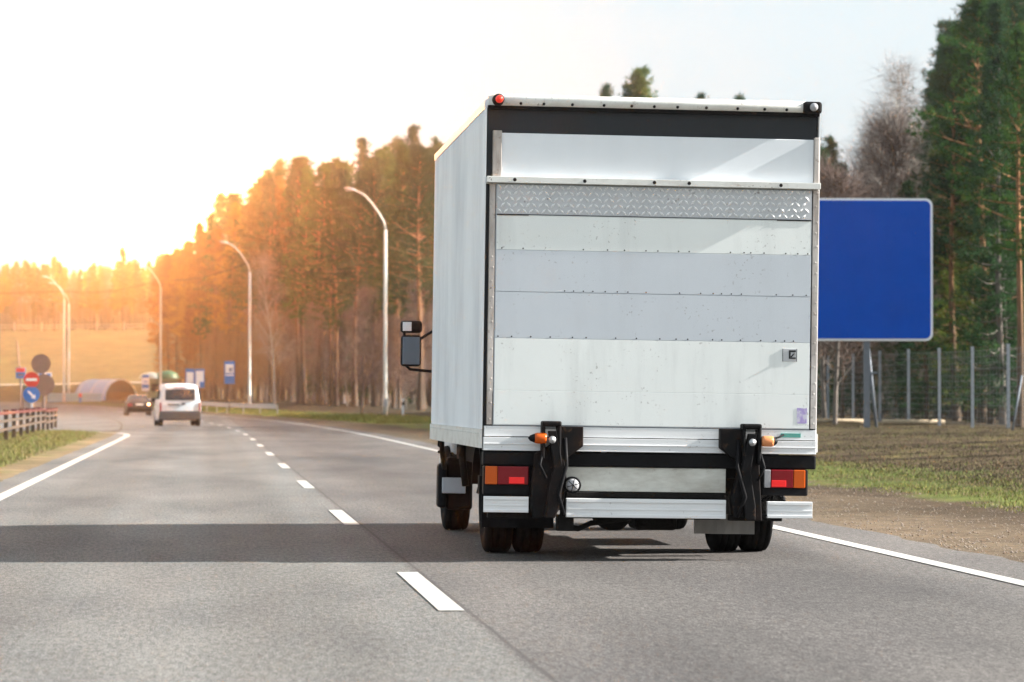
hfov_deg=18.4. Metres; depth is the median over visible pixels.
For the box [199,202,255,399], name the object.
pine tree
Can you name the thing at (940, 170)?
pine tree
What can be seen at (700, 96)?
spruce tree
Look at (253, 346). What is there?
bare tree
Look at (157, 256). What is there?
pine tree
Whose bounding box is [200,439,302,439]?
road joint
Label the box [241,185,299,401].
pine tree
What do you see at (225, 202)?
pine tree
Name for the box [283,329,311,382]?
bare tree
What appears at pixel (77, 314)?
bare tree
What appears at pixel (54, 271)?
pine tree
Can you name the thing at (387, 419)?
grass
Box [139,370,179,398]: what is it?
truck
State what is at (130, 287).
power line
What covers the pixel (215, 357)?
bare tree
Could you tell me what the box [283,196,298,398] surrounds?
pine tree
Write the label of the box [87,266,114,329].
tree
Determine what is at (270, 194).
pine tree
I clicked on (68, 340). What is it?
street lamp
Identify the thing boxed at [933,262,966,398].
spruce tree
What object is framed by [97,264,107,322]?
pine tree
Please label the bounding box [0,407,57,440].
median barrier
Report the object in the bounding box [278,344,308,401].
bare tree
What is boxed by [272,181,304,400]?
pine tree
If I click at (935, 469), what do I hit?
dry grass
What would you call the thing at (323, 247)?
pine tree
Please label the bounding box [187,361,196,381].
bare tree
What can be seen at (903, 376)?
spruce tree
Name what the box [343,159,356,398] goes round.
pine tree
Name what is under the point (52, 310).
pine tree
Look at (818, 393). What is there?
pine tree
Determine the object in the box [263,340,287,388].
bare tree
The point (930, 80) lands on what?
pine tree
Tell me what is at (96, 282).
pine tree
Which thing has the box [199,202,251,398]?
pine tree
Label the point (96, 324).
field fence
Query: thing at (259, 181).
pine tree
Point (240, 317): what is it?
pine tree
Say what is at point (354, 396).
pine tree
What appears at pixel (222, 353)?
bare tree
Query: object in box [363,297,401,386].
bare tree
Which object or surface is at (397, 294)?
pine tree
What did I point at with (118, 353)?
ground
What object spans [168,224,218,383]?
pine tree
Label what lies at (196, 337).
pine tree
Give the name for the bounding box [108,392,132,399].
door
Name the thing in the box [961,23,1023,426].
pine tree
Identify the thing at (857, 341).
bare tree
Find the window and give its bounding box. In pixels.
[151,384,158,390]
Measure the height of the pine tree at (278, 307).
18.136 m
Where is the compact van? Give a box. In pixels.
[152,383,200,425]
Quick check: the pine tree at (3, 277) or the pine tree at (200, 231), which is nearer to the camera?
the pine tree at (200, 231)
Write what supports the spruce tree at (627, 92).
on the ground at (118, 353)
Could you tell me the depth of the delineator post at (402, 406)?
196.17 m
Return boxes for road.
[0,402,1023,681]
[0,411,35,428]
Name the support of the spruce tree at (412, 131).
on the ground at (118, 353)
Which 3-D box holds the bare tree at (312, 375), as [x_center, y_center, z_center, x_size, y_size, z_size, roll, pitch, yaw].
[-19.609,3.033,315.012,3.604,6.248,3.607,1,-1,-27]
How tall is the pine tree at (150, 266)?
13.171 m
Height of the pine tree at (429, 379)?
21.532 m
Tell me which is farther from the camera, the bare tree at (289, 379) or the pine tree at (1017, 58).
the bare tree at (289, 379)
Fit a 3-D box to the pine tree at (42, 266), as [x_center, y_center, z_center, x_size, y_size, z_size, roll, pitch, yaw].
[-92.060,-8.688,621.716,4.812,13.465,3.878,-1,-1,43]
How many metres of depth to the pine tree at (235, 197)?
377.53 m
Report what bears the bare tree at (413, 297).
on the ground at (118, 353)
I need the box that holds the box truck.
[400,94,821,551]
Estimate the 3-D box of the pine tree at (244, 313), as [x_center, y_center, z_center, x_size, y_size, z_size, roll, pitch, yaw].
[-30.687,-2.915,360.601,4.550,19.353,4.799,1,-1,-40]
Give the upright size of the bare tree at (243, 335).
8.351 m
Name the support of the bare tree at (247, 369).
on the ground at (118, 353)
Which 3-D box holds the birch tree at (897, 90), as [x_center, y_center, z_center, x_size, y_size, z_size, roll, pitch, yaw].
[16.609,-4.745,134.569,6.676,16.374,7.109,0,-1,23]
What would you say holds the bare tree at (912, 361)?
on the ground at (118, 353)
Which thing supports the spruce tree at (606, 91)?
on the ground at (118, 353)
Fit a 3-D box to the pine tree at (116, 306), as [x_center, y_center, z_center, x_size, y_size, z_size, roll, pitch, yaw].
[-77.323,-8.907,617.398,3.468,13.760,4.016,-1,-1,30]
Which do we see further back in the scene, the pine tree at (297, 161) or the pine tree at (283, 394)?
the pine tree at (283, 394)
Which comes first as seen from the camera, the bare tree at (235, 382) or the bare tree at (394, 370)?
the bare tree at (394, 370)
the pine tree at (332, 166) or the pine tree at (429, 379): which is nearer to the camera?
the pine tree at (429, 379)
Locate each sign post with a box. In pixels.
[23,372,39,429]
[31,354,54,408]
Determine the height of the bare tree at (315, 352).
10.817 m
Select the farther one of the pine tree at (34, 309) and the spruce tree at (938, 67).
the pine tree at (34, 309)
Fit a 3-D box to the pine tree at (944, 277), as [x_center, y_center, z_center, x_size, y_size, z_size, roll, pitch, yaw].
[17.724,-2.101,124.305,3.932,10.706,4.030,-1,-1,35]
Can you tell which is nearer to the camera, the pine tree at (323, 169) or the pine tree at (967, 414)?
the pine tree at (967, 414)
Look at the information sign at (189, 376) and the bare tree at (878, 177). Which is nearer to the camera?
the bare tree at (878, 177)
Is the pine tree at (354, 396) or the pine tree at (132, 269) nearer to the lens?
the pine tree at (354, 396)
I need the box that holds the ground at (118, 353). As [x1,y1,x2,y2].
[0,301,1023,562]
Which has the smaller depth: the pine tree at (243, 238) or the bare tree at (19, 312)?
the pine tree at (243, 238)
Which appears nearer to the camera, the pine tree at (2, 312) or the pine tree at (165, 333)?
the pine tree at (165, 333)
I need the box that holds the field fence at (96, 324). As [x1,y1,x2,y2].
[14,321,162,330]
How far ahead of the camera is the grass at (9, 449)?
81.69 m
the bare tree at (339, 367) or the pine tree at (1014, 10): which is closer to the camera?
the pine tree at (1014, 10)
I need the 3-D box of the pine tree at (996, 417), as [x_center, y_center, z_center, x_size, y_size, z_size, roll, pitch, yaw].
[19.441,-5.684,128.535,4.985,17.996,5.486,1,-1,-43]
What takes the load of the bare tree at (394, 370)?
on the ground at (118, 353)
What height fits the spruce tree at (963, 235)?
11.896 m
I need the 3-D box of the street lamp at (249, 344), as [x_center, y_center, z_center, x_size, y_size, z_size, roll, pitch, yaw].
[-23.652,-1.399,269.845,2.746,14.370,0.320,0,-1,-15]
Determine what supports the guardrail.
on the ground at (118, 353)
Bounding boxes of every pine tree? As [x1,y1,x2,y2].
[0,265,15,330]
[0,297,6,327]
[2,263,9,322]
[3,266,20,329]
[5,295,9,324]
[6,273,13,326]
[9,261,27,327]
[13,260,39,330]
[21,263,31,322]
[26,262,39,324]
[26,268,42,328]
[28,300,37,329]
[30,267,44,328]
[33,266,54,330]
[35,264,51,321]
[44,264,53,324]
[47,299,55,329]
[48,256,64,330]
[51,262,62,328]
[57,267,71,310]
[60,267,71,330]
[70,274,83,329]
[75,269,86,326]
[78,271,86,328]
[81,266,99,310]
[84,262,103,329]
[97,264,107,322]
[99,266,107,326]
[107,261,124,329]
[107,271,123,329]
[111,246,134,329]
[123,261,133,326]
[126,258,144,328]
[126,261,145,329]
[139,270,148,325]
[144,253,175,369]
[144,261,152,322]
[146,260,174,366]
[146,267,155,323]
[148,255,163,324]
[151,330,167,372]
[155,247,187,382]
[156,307,175,370]
[162,298,198,382]
[164,239,203,367]
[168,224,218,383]
[174,297,203,390]
[175,296,201,360]
[179,220,211,398]
[179,232,214,398]
[179,307,196,368]
[186,227,235,399]
[188,211,238,396]
[195,265,221,398]
[196,191,226,260]
[196,313,211,398]
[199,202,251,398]
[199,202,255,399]
[209,192,234,263]
[210,261,243,393]
[214,191,246,391]
[220,176,274,399]
[221,221,280,400]
[222,184,264,399]
[226,200,257,399]
[227,200,293,401]
[230,256,244,398]
[231,306,255,398]
[231,307,251,387]
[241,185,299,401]
[247,177,291,402]
[251,158,298,398]
[253,223,292,401]
[254,188,298,400]
[258,166,273,199]
[265,156,314,402]
[266,163,333,403]
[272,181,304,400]
[274,175,286,318]
[278,184,351,404]
[278,216,316,403]
[279,181,295,363]
[280,155,316,350]
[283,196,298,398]
[289,160,353,404]
[299,178,382,405]
[300,155,315,397]
[301,184,356,405]
[301,223,352,405]
[308,168,313,399]
[312,162,352,392]
[330,155,351,207]
[333,154,394,406]
[337,155,409,405]
[339,171,386,403]
[342,143,407,404]
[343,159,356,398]
[343,205,358,401]
[346,134,373,207]
[348,159,370,401]
[355,205,402,394]
[361,143,428,407]
[365,161,400,314]
[367,203,413,408]
[367,212,411,407]
[375,135,408,155]
[378,147,434,408]
[378,161,433,328]
[379,141,434,409]
[383,191,433,408]
[388,142,414,316]
[404,154,434,406]
[407,155,434,301]
[407,185,433,404]
[424,199,433,380]
[429,135,441,156]
[623,64,658,97]
[817,145,829,414]
[817,341,850,413]
[818,341,862,412]
[820,135,842,162]
[821,159,848,417]
[838,342,845,418]
[839,341,876,417]
[882,119,966,417]
[887,67,948,415]
[888,223,957,419]
[896,10,988,419]
[905,0,1023,422]
[905,42,986,420]
[906,25,957,197]
[908,19,962,190]
[910,0,1023,380]
[910,7,963,109]
[916,17,955,135]
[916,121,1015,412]
[916,157,995,420]
[924,3,1023,201]
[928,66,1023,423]
[939,0,1023,419]
[944,0,1023,421]
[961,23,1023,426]
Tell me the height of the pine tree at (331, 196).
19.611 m
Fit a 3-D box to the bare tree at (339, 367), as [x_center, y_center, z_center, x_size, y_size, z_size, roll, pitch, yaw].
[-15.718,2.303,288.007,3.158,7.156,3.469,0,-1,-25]
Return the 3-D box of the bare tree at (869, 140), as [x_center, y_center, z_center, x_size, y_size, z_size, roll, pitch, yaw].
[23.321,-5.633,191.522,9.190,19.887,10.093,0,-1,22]
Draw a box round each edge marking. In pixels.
[0,437,126,500]
[64,404,1023,585]
[107,432,129,436]
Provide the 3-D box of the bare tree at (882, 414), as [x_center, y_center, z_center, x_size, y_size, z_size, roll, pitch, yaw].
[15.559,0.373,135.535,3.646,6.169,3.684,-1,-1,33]
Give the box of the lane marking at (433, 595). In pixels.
[55,406,463,609]
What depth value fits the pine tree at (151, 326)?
402.44 m
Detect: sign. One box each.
[16,368,25,408]
[142,374,148,394]
[185,369,193,383]
[195,369,204,397]
[224,361,234,413]
[818,198,932,427]
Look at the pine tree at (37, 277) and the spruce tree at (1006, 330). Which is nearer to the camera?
the spruce tree at (1006, 330)
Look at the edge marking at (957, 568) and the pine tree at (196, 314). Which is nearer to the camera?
the edge marking at (957, 568)
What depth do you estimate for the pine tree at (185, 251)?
377.88 m
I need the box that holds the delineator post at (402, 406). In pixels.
[402,398,403,414]
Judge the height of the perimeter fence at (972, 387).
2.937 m
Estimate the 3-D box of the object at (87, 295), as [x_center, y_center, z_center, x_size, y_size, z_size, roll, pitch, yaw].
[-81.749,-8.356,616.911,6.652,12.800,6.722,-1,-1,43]
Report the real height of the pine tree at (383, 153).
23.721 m
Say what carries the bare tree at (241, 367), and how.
on the ground at (118, 353)
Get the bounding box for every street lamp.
[42,275,64,401]
[49,282,69,392]
[136,262,161,386]
[220,240,250,403]
[344,187,387,414]
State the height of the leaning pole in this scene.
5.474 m
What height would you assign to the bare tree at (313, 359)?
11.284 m
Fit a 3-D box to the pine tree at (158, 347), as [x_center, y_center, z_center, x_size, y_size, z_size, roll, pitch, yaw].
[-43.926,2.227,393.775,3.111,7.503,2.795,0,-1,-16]
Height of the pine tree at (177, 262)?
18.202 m
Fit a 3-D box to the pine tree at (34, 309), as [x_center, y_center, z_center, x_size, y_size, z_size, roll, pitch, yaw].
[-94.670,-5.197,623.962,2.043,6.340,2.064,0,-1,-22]
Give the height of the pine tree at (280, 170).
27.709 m
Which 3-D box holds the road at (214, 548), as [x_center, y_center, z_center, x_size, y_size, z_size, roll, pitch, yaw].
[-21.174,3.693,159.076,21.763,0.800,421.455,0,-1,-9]
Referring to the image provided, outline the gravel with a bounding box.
[785,479,1023,561]
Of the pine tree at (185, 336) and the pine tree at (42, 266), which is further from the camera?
the pine tree at (42, 266)
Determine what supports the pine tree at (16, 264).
on the ground at (118, 353)
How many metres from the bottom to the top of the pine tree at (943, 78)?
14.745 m
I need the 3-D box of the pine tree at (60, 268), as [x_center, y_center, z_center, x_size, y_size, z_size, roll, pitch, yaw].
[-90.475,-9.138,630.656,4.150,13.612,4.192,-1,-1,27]
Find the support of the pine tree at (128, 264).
on the ground at (118, 353)
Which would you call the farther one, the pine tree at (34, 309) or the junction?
the pine tree at (34, 309)
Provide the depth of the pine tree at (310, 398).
336.43 m
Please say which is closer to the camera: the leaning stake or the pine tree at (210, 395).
the leaning stake
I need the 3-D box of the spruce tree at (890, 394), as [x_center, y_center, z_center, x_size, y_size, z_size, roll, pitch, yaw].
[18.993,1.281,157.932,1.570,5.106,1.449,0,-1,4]
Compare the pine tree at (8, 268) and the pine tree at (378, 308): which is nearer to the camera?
the pine tree at (378, 308)
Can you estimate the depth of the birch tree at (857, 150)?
207.95 m
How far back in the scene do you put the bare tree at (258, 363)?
309.84 m
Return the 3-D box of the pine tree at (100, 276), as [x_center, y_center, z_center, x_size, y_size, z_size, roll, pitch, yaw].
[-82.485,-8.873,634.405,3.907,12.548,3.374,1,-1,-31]
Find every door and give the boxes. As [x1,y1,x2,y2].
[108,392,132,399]
[384,399,387,406]
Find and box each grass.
[0,429,99,467]
[152,405,430,423]
[405,427,1023,512]
[779,421,1023,490]
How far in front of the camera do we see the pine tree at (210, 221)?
347.80 m
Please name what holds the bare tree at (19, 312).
on the ground at (118, 353)
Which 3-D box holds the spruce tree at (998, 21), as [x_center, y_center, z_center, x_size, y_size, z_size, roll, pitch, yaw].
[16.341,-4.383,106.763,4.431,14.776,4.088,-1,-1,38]
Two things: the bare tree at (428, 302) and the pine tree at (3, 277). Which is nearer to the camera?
the bare tree at (428, 302)
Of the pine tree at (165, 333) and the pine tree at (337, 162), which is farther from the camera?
the pine tree at (165, 333)
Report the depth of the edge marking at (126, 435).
104.24 m
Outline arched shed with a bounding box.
[76,379,136,399]
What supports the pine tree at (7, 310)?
on the ground at (118, 353)
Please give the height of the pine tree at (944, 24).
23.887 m
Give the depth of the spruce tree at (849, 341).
153.90 m
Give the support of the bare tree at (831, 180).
on the ground at (118, 353)
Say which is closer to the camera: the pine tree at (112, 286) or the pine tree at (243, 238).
the pine tree at (243, 238)
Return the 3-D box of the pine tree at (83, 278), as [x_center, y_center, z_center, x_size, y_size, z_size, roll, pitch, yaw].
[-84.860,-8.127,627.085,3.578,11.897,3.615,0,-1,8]
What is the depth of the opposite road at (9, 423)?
170.81 m
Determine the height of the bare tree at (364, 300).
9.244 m
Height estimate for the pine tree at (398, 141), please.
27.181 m
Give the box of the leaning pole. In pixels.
[16,341,24,414]
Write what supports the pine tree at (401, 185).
on the ground at (118, 353)
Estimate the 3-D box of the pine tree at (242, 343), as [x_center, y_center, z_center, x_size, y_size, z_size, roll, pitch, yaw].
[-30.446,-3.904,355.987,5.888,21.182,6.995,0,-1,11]
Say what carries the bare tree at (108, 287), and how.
on the ground at (118, 353)
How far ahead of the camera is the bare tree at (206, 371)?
348.04 m
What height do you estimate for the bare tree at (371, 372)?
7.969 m
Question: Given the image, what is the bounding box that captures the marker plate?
[38,373,51,419]
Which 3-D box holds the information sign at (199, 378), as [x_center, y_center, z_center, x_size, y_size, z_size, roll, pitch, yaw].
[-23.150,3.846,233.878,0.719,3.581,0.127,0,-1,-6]
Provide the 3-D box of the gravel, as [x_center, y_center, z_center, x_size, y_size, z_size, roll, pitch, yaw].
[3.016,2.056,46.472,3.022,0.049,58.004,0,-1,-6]
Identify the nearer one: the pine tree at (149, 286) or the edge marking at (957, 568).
the edge marking at (957, 568)
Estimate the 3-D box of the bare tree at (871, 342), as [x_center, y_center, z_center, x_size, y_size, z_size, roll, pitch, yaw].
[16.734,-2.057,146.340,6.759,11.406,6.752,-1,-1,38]
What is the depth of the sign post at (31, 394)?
110.86 m
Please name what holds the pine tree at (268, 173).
on the ground at (118, 353)
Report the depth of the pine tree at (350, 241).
306.53 m
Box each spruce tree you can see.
[288,209,328,401]
[306,160,360,395]
[306,166,362,403]
[332,210,391,404]
[364,215,415,404]
[392,123,432,403]
[407,304,431,404]
[599,81,614,96]
[618,82,633,96]
[694,90,709,98]
[732,90,745,99]
[817,160,876,415]
[857,182,894,412]
[859,178,944,417]
[870,341,934,418]
[884,31,976,417]
[884,341,922,418]
[884,349,893,411]
[925,0,1023,424]
[929,85,1023,417]
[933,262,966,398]
[961,198,1023,422]
[984,195,1023,412]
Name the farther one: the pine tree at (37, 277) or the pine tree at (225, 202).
the pine tree at (37, 277)
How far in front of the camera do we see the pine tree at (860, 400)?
137.83 m
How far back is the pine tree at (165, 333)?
397.54 m
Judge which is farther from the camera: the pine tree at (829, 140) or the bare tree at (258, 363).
the bare tree at (258, 363)
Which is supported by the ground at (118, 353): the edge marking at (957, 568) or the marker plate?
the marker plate
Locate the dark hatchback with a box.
[122,395,151,415]
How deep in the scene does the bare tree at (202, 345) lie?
372.02 m
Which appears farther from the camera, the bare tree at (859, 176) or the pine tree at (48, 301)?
the pine tree at (48, 301)
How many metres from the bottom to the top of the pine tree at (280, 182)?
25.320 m
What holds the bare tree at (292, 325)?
on the ground at (118, 353)
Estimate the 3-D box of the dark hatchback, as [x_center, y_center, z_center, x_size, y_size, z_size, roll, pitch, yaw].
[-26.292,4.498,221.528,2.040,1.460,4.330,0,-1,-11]
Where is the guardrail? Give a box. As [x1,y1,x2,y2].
[149,398,277,414]
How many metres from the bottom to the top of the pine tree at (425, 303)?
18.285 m
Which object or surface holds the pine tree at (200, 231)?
on the ground at (118, 353)
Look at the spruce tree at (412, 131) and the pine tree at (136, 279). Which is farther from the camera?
the pine tree at (136, 279)
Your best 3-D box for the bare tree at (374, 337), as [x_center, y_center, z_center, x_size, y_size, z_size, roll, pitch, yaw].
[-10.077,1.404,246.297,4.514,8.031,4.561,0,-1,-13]
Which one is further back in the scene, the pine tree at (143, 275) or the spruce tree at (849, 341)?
the pine tree at (143, 275)
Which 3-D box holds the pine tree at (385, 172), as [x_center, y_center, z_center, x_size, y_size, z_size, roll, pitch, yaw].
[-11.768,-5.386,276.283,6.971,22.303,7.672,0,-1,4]
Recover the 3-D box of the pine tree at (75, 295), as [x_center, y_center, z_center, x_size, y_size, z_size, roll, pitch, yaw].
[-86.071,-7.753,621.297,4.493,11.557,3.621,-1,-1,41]
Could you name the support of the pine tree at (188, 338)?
on the ground at (118, 353)
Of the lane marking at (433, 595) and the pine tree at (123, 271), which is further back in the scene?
the pine tree at (123, 271)
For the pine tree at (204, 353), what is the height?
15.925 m
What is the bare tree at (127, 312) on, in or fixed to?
on the ground at (118, 353)
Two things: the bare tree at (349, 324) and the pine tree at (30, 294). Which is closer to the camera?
the bare tree at (349, 324)
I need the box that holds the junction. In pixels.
[0,406,120,430]
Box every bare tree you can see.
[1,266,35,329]
[9,296,29,327]
[49,293,60,326]
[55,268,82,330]
[70,299,83,326]
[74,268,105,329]
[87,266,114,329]
[98,263,116,325]
[120,305,132,328]
[185,327,212,398]
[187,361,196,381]
[200,356,212,398]
[205,340,224,399]
[208,330,239,399]
[216,328,247,399]
[232,356,243,399]
[233,344,253,400]
[235,344,256,388]
[237,317,283,401]
[237,330,256,367]
[238,325,263,400]
[242,315,288,401]
[252,312,295,390]
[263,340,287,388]
[274,303,312,401]
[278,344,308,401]
[282,359,295,392]
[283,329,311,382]
[286,292,343,404]
[296,288,332,404]
[304,313,343,398]
[305,315,308,399]
[306,345,314,401]
[325,278,393,413]
[328,308,367,405]
[332,334,350,404]
[350,331,377,406]
[359,312,408,394]
[360,323,389,404]
[360,324,392,406]
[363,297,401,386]
[376,286,428,398]
[378,313,413,408]
[378,333,415,397]
[380,274,432,394]
[391,351,416,408]
[409,361,428,394]
[423,296,432,379]
[817,147,871,417]
[817,150,890,423]
[818,181,890,417]
[827,183,887,416]
[836,109,948,418]
[843,137,876,391]
[844,144,903,415]
[845,341,917,418]
[848,95,913,408]
[849,97,924,195]
[871,311,947,418]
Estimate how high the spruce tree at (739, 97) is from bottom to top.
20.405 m
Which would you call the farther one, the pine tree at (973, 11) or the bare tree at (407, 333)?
the bare tree at (407, 333)
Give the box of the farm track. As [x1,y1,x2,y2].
[0,382,183,384]
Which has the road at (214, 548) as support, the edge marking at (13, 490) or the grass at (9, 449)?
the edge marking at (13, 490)
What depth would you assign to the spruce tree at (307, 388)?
314.87 m
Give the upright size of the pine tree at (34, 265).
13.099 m
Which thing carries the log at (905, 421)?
on the ground at (118, 353)
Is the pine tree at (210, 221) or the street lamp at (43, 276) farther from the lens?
the street lamp at (43, 276)
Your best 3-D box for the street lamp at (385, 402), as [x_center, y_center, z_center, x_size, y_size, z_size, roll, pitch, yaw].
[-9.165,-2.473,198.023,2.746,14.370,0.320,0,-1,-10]
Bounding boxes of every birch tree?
[237,241,307,407]
[834,104,888,402]
[846,44,949,418]
[847,88,923,194]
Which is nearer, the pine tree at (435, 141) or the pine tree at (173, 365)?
the pine tree at (435, 141)
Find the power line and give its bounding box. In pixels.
[0,263,245,293]
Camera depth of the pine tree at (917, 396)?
120.92 m
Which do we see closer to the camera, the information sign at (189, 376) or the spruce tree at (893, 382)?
the spruce tree at (893, 382)
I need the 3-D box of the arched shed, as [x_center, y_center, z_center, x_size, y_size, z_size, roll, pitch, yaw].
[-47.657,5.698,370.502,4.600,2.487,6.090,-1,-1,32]
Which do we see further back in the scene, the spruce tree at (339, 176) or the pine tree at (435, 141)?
the pine tree at (435, 141)
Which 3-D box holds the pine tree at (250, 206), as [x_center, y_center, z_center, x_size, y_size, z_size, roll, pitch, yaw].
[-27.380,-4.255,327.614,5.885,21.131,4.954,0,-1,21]
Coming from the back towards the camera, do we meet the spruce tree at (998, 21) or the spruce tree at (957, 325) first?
the spruce tree at (957, 325)
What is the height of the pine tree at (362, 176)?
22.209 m
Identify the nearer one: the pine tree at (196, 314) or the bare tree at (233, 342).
the bare tree at (233, 342)
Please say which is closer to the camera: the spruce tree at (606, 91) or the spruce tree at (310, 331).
the spruce tree at (606, 91)
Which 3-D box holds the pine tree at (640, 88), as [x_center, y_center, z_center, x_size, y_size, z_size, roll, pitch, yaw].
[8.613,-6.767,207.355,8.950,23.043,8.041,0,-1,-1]
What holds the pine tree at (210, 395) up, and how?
on the ground at (118, 353)
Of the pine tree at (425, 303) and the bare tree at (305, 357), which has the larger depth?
the bare tree at (305, 357)
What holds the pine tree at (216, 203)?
on the ground at (118, 353)
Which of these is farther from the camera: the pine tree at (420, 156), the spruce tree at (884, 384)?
the pine tree at (420, 156)
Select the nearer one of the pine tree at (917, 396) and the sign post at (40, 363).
the sign post at (40, 363)
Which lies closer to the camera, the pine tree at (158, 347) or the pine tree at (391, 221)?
the pine tree at (391, 221)
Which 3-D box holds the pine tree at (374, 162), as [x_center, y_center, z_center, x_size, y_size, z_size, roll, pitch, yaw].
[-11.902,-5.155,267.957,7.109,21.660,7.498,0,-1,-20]
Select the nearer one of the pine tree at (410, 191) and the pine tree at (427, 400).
the pine tree at (410, 191)
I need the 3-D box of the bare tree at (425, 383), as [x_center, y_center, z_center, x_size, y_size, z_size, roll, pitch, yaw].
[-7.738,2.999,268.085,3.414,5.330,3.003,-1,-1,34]
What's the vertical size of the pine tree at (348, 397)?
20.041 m
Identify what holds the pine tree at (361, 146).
on the ground at (118, 353)
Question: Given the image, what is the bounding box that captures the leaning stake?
[1011,375,1022,429]
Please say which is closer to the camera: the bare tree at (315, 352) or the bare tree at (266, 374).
the bare tree at (315, 352)
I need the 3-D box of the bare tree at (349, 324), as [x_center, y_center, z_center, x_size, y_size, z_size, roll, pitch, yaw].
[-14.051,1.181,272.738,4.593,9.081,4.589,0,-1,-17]
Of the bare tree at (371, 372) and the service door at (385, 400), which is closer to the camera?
the service door at (385, 400)
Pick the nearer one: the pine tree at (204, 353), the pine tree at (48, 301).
the pine tree at (204, 353)
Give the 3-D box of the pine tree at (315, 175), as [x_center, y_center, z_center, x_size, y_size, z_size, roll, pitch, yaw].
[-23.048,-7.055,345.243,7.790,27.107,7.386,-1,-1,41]
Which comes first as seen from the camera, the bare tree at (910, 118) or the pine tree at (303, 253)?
the bare tree at (910, 118)
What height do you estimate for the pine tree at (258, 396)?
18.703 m
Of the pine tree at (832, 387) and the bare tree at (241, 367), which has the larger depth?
the bare tree at (241, 367)
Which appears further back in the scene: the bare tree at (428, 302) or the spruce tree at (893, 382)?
the bare tree at (428, 302)
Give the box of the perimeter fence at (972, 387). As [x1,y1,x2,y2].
[817,344,1023,427]
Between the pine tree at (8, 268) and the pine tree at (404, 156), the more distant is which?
the pine tree at (8, 268)
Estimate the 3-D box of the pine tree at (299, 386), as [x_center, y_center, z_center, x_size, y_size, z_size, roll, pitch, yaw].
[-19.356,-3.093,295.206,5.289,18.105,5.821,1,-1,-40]
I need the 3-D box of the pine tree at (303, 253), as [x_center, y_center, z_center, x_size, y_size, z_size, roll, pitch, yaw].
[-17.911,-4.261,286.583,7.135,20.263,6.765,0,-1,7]
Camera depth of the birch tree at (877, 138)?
179.78 m
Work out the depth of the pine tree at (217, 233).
338.72 m
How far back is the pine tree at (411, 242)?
258.63 m
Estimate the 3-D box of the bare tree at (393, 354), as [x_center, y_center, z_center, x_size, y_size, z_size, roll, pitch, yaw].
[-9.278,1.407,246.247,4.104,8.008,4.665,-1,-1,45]
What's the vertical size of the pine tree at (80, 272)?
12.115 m
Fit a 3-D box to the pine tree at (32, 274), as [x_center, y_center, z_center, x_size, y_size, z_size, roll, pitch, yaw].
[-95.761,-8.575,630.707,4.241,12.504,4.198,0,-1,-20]
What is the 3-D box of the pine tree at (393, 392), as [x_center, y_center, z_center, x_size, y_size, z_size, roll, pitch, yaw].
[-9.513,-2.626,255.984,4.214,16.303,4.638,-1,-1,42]
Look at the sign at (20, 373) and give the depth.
148.47 m
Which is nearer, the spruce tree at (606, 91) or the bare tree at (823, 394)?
the bare tree at (823, 394)
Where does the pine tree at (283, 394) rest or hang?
on the ground at (118, 353)
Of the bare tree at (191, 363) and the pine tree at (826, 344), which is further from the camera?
the bare tree at (191, 363)
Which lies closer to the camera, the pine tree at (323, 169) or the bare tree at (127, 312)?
the pine tree at (323, 169)
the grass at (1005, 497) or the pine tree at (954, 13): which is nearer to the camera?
the grass at (1005, 497)
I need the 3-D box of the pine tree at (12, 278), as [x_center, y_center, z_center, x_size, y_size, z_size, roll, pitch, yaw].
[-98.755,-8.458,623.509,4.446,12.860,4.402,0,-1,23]
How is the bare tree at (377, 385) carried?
on the ground at (118, 353)
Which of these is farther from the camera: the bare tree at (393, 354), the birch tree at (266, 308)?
the birch tree at (266, 308)
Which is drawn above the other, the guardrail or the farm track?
the farm track
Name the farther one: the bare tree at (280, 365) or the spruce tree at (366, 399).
the bare tree at (280, 365)
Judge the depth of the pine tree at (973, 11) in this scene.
116.42 m
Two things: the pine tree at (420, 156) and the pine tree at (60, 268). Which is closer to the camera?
the pine tree at (420, 156)
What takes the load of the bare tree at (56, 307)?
on the ground at (118, 353)
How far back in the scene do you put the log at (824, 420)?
109.71 m
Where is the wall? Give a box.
[48,393,102,401]
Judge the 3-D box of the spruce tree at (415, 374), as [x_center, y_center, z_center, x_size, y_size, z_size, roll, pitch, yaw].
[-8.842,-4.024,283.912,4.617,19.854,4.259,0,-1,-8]
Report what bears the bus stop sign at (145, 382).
on the ground at (118, 353)
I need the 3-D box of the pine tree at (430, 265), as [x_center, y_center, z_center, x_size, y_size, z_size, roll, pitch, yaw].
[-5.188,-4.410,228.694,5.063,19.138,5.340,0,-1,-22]
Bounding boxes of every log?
[817,418,863,422]
[882,419,944,424]
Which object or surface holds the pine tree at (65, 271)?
on the ground at (118, 353)
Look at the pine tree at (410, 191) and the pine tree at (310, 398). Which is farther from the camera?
the pine tree at (310, 398)
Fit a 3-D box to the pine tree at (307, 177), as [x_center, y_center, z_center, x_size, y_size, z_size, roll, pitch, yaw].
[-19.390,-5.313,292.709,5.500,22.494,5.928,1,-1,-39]
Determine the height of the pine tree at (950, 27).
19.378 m
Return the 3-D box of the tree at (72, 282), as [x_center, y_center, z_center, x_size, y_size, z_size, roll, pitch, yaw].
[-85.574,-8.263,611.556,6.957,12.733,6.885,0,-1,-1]
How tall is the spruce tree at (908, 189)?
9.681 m
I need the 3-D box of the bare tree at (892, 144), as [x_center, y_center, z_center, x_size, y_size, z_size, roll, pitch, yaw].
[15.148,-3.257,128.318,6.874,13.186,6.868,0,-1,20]
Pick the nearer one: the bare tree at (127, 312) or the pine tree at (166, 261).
the pine tree at (166, 261)
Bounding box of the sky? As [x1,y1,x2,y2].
[0,0,969,301]

